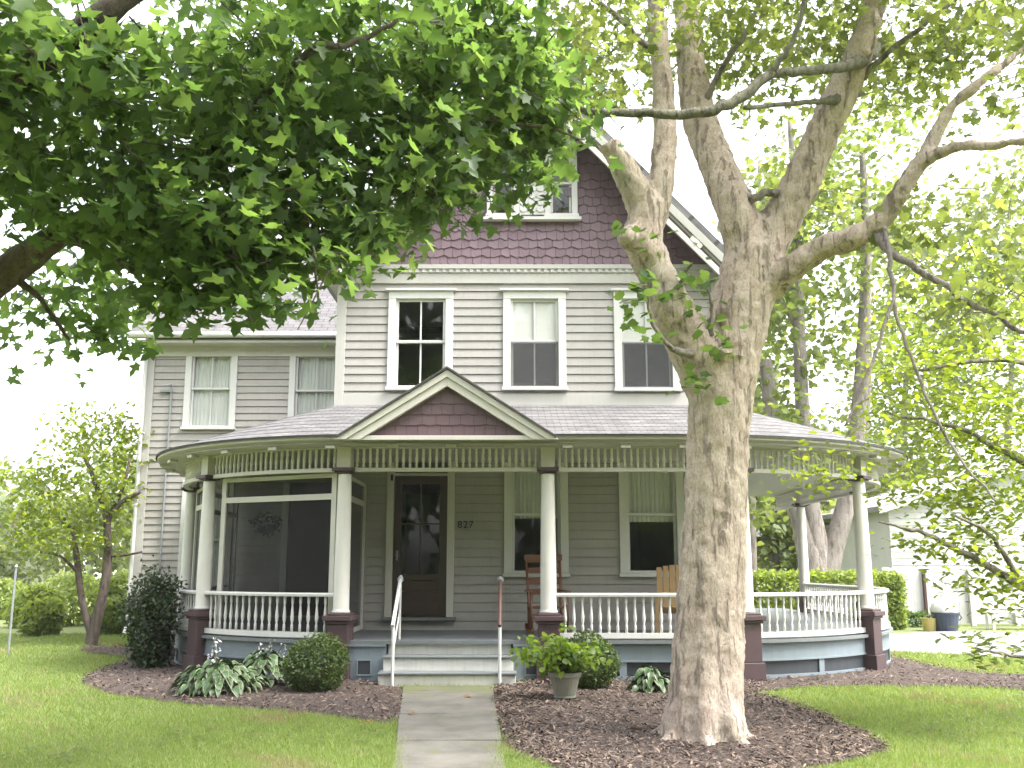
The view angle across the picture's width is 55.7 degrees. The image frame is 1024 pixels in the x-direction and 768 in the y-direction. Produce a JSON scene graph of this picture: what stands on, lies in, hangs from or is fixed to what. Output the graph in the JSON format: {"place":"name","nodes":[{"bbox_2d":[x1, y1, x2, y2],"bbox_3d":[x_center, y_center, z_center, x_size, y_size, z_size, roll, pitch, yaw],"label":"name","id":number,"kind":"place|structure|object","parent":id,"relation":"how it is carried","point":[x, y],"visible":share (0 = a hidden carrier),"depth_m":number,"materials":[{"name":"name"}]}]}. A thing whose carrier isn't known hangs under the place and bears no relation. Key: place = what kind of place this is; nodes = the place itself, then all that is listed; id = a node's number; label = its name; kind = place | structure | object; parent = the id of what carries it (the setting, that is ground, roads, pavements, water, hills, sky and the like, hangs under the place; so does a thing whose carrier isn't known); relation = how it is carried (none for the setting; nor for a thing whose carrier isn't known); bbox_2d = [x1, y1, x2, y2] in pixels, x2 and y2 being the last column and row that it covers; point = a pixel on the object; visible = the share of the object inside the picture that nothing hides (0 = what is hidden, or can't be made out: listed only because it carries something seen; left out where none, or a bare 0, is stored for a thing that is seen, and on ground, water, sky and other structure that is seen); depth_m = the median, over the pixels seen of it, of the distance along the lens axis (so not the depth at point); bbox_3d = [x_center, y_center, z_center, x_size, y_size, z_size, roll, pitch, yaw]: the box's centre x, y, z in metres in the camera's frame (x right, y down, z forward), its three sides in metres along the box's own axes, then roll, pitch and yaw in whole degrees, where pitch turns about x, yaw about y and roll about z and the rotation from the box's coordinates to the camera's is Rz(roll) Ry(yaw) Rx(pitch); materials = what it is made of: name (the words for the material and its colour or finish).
{"place":"outdoors","nodes":[
{"label":"outdoors","id":0,"kind":"place"},
{"bbox_2d":[393,685,504,767],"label":"path","id":1,"kind":"structure","parent":0,"point":[447,726],"depth_m":9.47,"materials":[{"name":"concrete"}]},
{"bbox_2d":[0,569,1023,767],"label":"lawn","id":2,"kind":"structure","parent":0,"point":[81,628],"depth_m":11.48,"materials":[{"name":"green plant"}]},
{"bbox_2d":[7,565,17,654],"bbox_3d":[-9.115,4.110,17.691,0.070,1.610,0.066,0,-11,0],"label":"garden pole","id":3,"kind":"object","parent":2,"relation":"on","point":[12,608],"visible":0.93,"depth_m":17.68,"materials":[{"name":"grey metal"}]},
{"bbox_2d":[0,577,25,619],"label":"shrub","id":4,"kind":"object","parent":2,"relation":"on","point":[6,585],"visible":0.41,"depth_m":29.01,"materials":[{"name":"green plant"}]},
{"bbox_2d":[0,456,69,585],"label":"leafy tree","id":5,"kind":"object","parent":2,"relation":"on","point":[9,573],"visible":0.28,"depth_m":58.50,"materials":[{"name":"green plant"}]},
{"bbox_2d":[2,580,69,627],"bbox_3d":[-12.423,5.781,25.332,1.622,1.313,1.289,4,-11,-21],"label":"shrub","id":6,"kind":"object","parent":2,"relation":"on","point":[36,590],"visible":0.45,"depth_m":25.18,"materials":[{"name":"green plant"}]},
{"bbox_2d":[16,595,68,636],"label":"shrub","id":7,"kind":"object","parent":2,"relation":"on","point":[46,615],"visible":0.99,"depth_m":22.16,"materials":[{"name":"green plant"}]},
{"bbox_2d":[0,476,120,586],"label":"tree","id":8,"kind":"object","parent":2,"relation":"on","point":[27,563],"depth_m":61.36,"materials":[{"name":"green plant"}]},
{"bbox_2d":[12,438,136,595],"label":"leafy tree","id":9,"kind":"object","parent":2,"relation":"on","point":[117,564],"visible":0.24,"depth_m":52.74,"materials":[{"name":"green plant"}]},
{"bbox_2d":[39,569,112,626],"bbox_3d":[-11.979,5.805,26.331,2.323,1.645,1.840,0,-11,0],"label":"shrub","id":10,"kind":"object","parent":2,"relation":"on","point":[69,585],"visible":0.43,"depth_m":26.01,"materials":[{"name":"green plant"}]},
{"bbox_2d":[0,400,155,646],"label":"ornamental tree","id":11,"kind":"object","parent":2,"relation":"on","point":[92,623],"visible":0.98,"depth_m":19.73,"materials":[{"name":"green plant"}]},
{"bbox_2d":[90,597,127,634],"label":"shrub","id":12,"kind":"object","parent":2,"relation":"on","point":[108,625],"visible":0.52,"depth_m":22.58,"materials":[{"name":"green plant"}]},
{"bbox_2d":[90,568,128,604],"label":"shrub","id":13,"kind":"object","parent":2,"relation":"on","point":[117,583],"visible":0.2,"depth_m":26.66,"materials":[{"name":"green plant"}]},
{"bbox_2d":[81,646,401,722],"bbox_3d":[-4.728,4.312,14.570,3.546,0.043,11.652,8,-13,-38],"label":"mulch bed","id":14,"kind":"object","parent":2,"relation":"on","point":[264,694],"visible":0.41,"depth_m":11.96,"materials":[{"name":"brown wood"}]},
{"bbox_2d":[113,555,187,669],"bbox_3d":[-5.618,3.618,15.222,1.144,1.852,1.327,0,-11,0],"label":"evergreen shrub","id":15,"kind":"object","parent":14,"relation":"on","point":[152,624],"visible":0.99,"depth_m":14.94,"materials":[{"name":"green plant"}]},
{"bbox_2d":[167,637,270,696],"bbox_3d":[-3.669,3.526,12.219,1.224,0.660,1.297,0,-11,0],"label":"hosta","id":16,"kind":"object","parent":14,"relation":"on","point":[211,679],"visible":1,"depth_m":11.98,"materials":[{"name":"green plant"}]},
{"bbox_2d":[233,641,299,687],"bbox_3d":[-3.303,3.708,12.991,1.069,0.585,1.021,0,-11,0],"label":"hosta","id":17,"kind":"object","parent":14,"relation":"on","point":[265,665],"visible":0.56,"depth_m":12.85,"materials":[{"name":"green plant"}]},
{"bbox_2d":[278,631,351,691],"bbox_3d":[-2.493,3.539,12.335,0.925,0.775,0.915,0,-11,0],"label":"boxwood","id":18,"kind":"object","parent":14,"relation":"on","point":[331,674],"visible":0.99,"depth_m":12.12,"materials":[{"name":"green plant"}]},
{"bbox_2d":[0,0,625,388],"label":"maple tree","id":19,"kind":"object","parent":2,"relation":"on","point":[230,249],"visible":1,"depth_m":6.58,"materials":[{"name":"green plant"}]},
{"bbox_2d":[120,530,797,581],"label":"treeline","id":20,"kind":"object","parent":2,"relation":"on","point":[766,567],"visible":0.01,"depth_m":93.04,"materials":[{"name":"green plant"}]},
{"bbox_2d":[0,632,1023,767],"bbox_3d":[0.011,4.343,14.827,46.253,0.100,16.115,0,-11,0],"label":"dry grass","id":21,"kind":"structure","parent":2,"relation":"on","point":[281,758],"depth_m":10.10,"materials":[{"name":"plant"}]},
{"bbox_2d":[0,674,1023,764],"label":"clover","id":22,"kind":"object","parent":2,"relation":"on","point":[359,738],"visible":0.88,"depth_m":9.26,"materials":[{"name":"green plant"}]},
{"bbox_2d":[122,90,907,686],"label":"house","id":23,"kind":"structure","parent":2,"relation":"on","point":[446,438],"depth_m":15.93,"materials":[{"name":"grey wood"}]},
{"bbox_2d":[175,480,196,599],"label":"column","id":24,"kind":"structure","parent":23,"relation":"in","point":[183,504],"depth_m":19.93,"materials":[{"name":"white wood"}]},
{"bbox_2d":[180,356,237,429],"bbox_3d":[-6.371,0.088,20.531,1.141,1.786,0.208,0,-11,0],"label":"window","id":25,"kind":"structure","parent":23,"relation":"in","point":[211,382],"depth_m":20.56,"materials":[{"name":"white glass"}]},
{"bbox_2d":[287,356,334,416],"bbox_3d":[-4.147,0.106,20.552,1.142,1.726,0.161,0,-11,0],"label":"window","id":26,"kind":"structure","parent":23,"relation":"in","point":[311,379],"depth_m":20.61,"materials":[{"name":"white glass"}]},
{"bbox_2d":[380,462,455,620],"bbox_3d":[-1.505,2.425,15.870,1.204,2.807,0.210,0,-11,0],"label":"front door","id":27,"kind":"structure","parent":23,"relation":"in","point":[420,600],"depth_m":15.81,"materials":[{"name":"brown wood"}]},
{"bbox_2d":[385,288,456,390],"bbox_3d":[-1.558,-0.754,16.503,1.207,1.769,0.180,0,-11,0],"label":"window","id":28,"kind":"structure","parent":23,"relation":"in","point":[396,295],"depth_m":16.54,"materials":[{"name":"white glass"}]},
{"bbox_2d":[485,176,520,215],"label":"window","id":29,"kind":"structure","parent":23,"relation":"in","point":[515,207],"depth_m":16.86,"materials":[{"name":"white glass"}]},
{"bbox_2d":[500,288,568,390],"bbox_3d":[0.383,-0.754,16.503,1.172,1.769,0.180,0,-11,0],"label":"window","id":30,"kind":"structure","parent":23,"relation":"in","point":[534,319],"depth_m":16.49,"materials":[{"name":"white glass"}]},
{"bbox_2d":[503,462,569,576],"bbox_3d":[0.395,2.137,15.978,1.094,2.043,0.208,0,-11,0],"label":"window","id":31,"kind":"structure","parent":23,"relation":"in","point":[522,490],"depth_m":15.99,"materials":[{"name":"white glass"}]},
{"bbox_2d":[524,555,570,634],"bbox_3d":[0.535,3.205,14.806,0.645,1.190,0.960,1,-11,-6],"label":"rocking chair","id":32,"kind":"object","parent":23,"relation":"on","point":[529,628],"visible":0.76,"depth_m":15.06,"materials":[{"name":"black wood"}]},
{"bbox_2d":[544,147,578,215],"bbox_3d":[0.857,-3.534,16.992,0.609,1.319,0.180,0,-11,0],"label":"window","id":33,"kind":"structure","parent":23,"relation":"in","point":[573,200],"depth_m":16.93,"materials":[{"name":"white wood"}]},
{"bbox_2d":[610,288,682,391],"bbox_3d":[2.289,-0.746,16.502,1.206,1.786,0.180,0,-11,0],"label":"window","id":34,"kind":"structure","parent":23,"relation":"in","point":[640,366],"depth_m":16.44,"materials":[{"name":"white glass"}]},
{"bbox_2d":[618,462,683,576],"bbox_3d":[2.298,2.137,15.978,1.111,2.043,0.208,0,-11,0],"label":"window","id":35,"kind":"structure","parent":23,"relation":"in","point":[643,496],"depth_m":16.05,"materials":[{"name":"white glass"}]},
{"bbox_2d":[656,565,678,632],"bbox_3d":[2.525,3.308,14.875,0.800,1.047,0.899,-1,-11,8],"label":"garden chair","id":36,"kind":"object","parent":23,"relation":"on","point":[667,589],"visible":0.34,"depth_m":15.17,"materials":[{"name":"brown wood"}]},
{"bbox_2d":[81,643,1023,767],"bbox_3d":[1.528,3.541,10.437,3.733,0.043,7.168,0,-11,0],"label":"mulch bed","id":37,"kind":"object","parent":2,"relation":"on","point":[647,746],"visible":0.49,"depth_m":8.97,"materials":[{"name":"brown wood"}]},
{"bbox_2d":[508,620,612,699],"bbox_3d":[0.578,3.281,11.585,1.242,0.900,0.949,0,-11,0],"label":"planter","id":38,"kind":"object","parent":37,"relation":"on","point":[563,662],"visible":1,"depth_m":11.39,"materials":[{"name":"leaf"},{"name":"grey concrete"}]},
{"bbox_2d":[568,629,622,688],"bbox_3d":[1.037,3.576,12.560,0.785,0.785,0.789,10,-14,-43],"label":"boxwood","id":39,"kind":"object","parent":37,"relation":"on","point":[593,679],"visible":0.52,"depth_m":12.40,"materials":[{"name":"green plant"}]},
{"bbox_2d":[625,664,669,693],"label":"hosta","id":40,"kind":"object","parent":37,"relation":"on","point":[647,678],"visible":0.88,"depth_m":12.12,"materials":[{"name":"green plant"}]},
{"bbox_2d":[514,0,1023,745],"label":"maple tree","id":41,"kind":"object","parent":37,"relation":"on","point":[714,354],"visible":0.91,"depth_m":9.38,"materials":[{"name":"beige plant"}]},
{"bbox_2d":[711,158,834,607],"bbox_3d":[8.788,-0.246,34.736,5.457,16.592,5.140,7,-13,-33],"label":"slender tree","id":42,"kind":"object","parent":2,"relation":"on","point":[770,514],"visible":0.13,"depth_m":33.47,"materials":[{"name":"green plant"}]},
{"bbox_2d":[756,340,836,607],"bbox_3d":[10.053,3.658,38.197,6.082,10.970,6.604,0,-11,0],"label":"leafy tree","id":43,"kind":"object","parent":2,"relation":"on","point":[770,540],"visible":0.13,"depth_m":36.50,"materials":[{"name":"green plant"}]},
{"bbox_2d":[752,567,908,629],"bbox_3d":[7.610,5.500,24.856,4.984,1.630,1.340,0,-11,0],"label":"hedge","id":44,"kind":"object","parent":2,"relation":"on","point":[893,583],"visible":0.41,"depth_m":24.50,"materials":[{"name":"green plant"}]},
{"bbox_2d":[742,91,958,583],"bbox_3d":[10.309,-1.444,31.025,8.128,16.924,6.900,0,-11,0],"label":"forked tree","id":45,"kind":"object","parent":2,"relation":"on","point":[825,549],"visible":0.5,"depth_m":30.44,"materials":[{"name":"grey plant"}]},
{"bbox_2d":[811,343,919,560],"bbox_3d":[14.263,3.782,39.829,5.723,11.553,6.279,0,-11,0],"label":"leafy tree","id":46,"kind":"object","parent":2,"relation":"on","point":[894,478],"visible":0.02,"depth_m":39.48,"materials":[{"name":"green plant"}]},
{"bbox_2d":[747,241,1023,670],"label":"dogwood tree","id":47,"kind":"object","parent":2,"relation":"on","point":[1015,578],"visible":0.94,"depth_m":10.17,"materials":[{"name":"green plant"}]},
{"bbox_2d":[747,657,1023,690],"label":"mulch bed","id":48,"kind":"object","parent":2,"relation":"on","point":[897,678],"visible":0.62,"depth_m":13.46,"materials":[{"name":"brown wood"}]},
{"bbox_2d":[820,166,1006,490],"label":"leafy tree","id":49,"kind":"object","parent":2,"relation":"on","point":[843,418],"visible":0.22,"depth_m":52.52,"materials":[{"name":"green plant"}]},
{"bbox_2d":[906,609,932,627],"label":"weed clump","id":50,"kind":"object","parent":2,"relation":"on","point":[912,616],"visible":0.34,"depth_m":25.41,"materials":[{"name":"green plant"}]},
{"bbox_2d":[920,614,935,630],"bbox_3d":[10.342,5.904,24.025,0.412,0.407,0.404,0,-11,0],"label":"yellow bucket","id":51,"kind":"object","parent":2,"relation":"on","point":[928,624],"visible":0.99,"depth_m":23.87,"materials":[{"name":"plastic"}]},
{"bbox_2d":[929,612,961,630],"bbox_3d":[10.706,5.864,23.930,0.672,0.450,0.672,10,-15,-44],"label":"plastic tub","id":52,"kind":"object","parent":2,"relation":"on","point":[944,621],"visible":0.87,"depth_m":23.69,"materials":[{"name":"plastic"}]},
{"bbox_2d":[930,594,957,612],"bbox_3d":[10.685,5.483,24.005,0.638,0.556,0.656,0,-11,0],"label":"white sack","id":53,"kind":"object","parent":52,"relation":"in","point":[941,603],"visible":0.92,"depth_m":23.82,"materials":[{"name":"white plastic"}]},
{"bbox_2d":[913,145,1023,459],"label":"leafy tree","id":54,"kind":"object","parent":2,"relation":"on","point":[999,217],"visible":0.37,"depth_m":49.51,"materials":[{"name":"green plant"}]},
{"bbox_2d":[980,591,1023,629],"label":"garden bench","id":55,"kind":"object","parent":2,"relation":"on","point":[992,607],"visible":0.57,"depth_m":24.82,"materials":[{"name":"white wood"}]},
{"bbox_2d":[0,0,1023,563],"label":"sky","id":56,"kind":"structure","parent":0,"point":[42,388],"materials":[{"name":"white"}]},
{"bbox_2d":[821,460,1023,607],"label":"garage","id":57,"kind":"structure","parent":0,"point":[885,556],"depth_m":29.72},
{"bbox_2d":[889,631,1023,656],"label":"driveway","id":58,"kind":"structure","parent":0,"point":[919,641],"depth_m":20.22,"materials":[{"name":"concrete"}]},
{"bbox_2d":[881,567,1023,625],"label":"board fence","id":59,"kind":"object","parent":58,"relation":"on","point":[921,594],"visible":0.55,"depth_m":25.98,"materials":[{"name":"white wood"}]}
]}

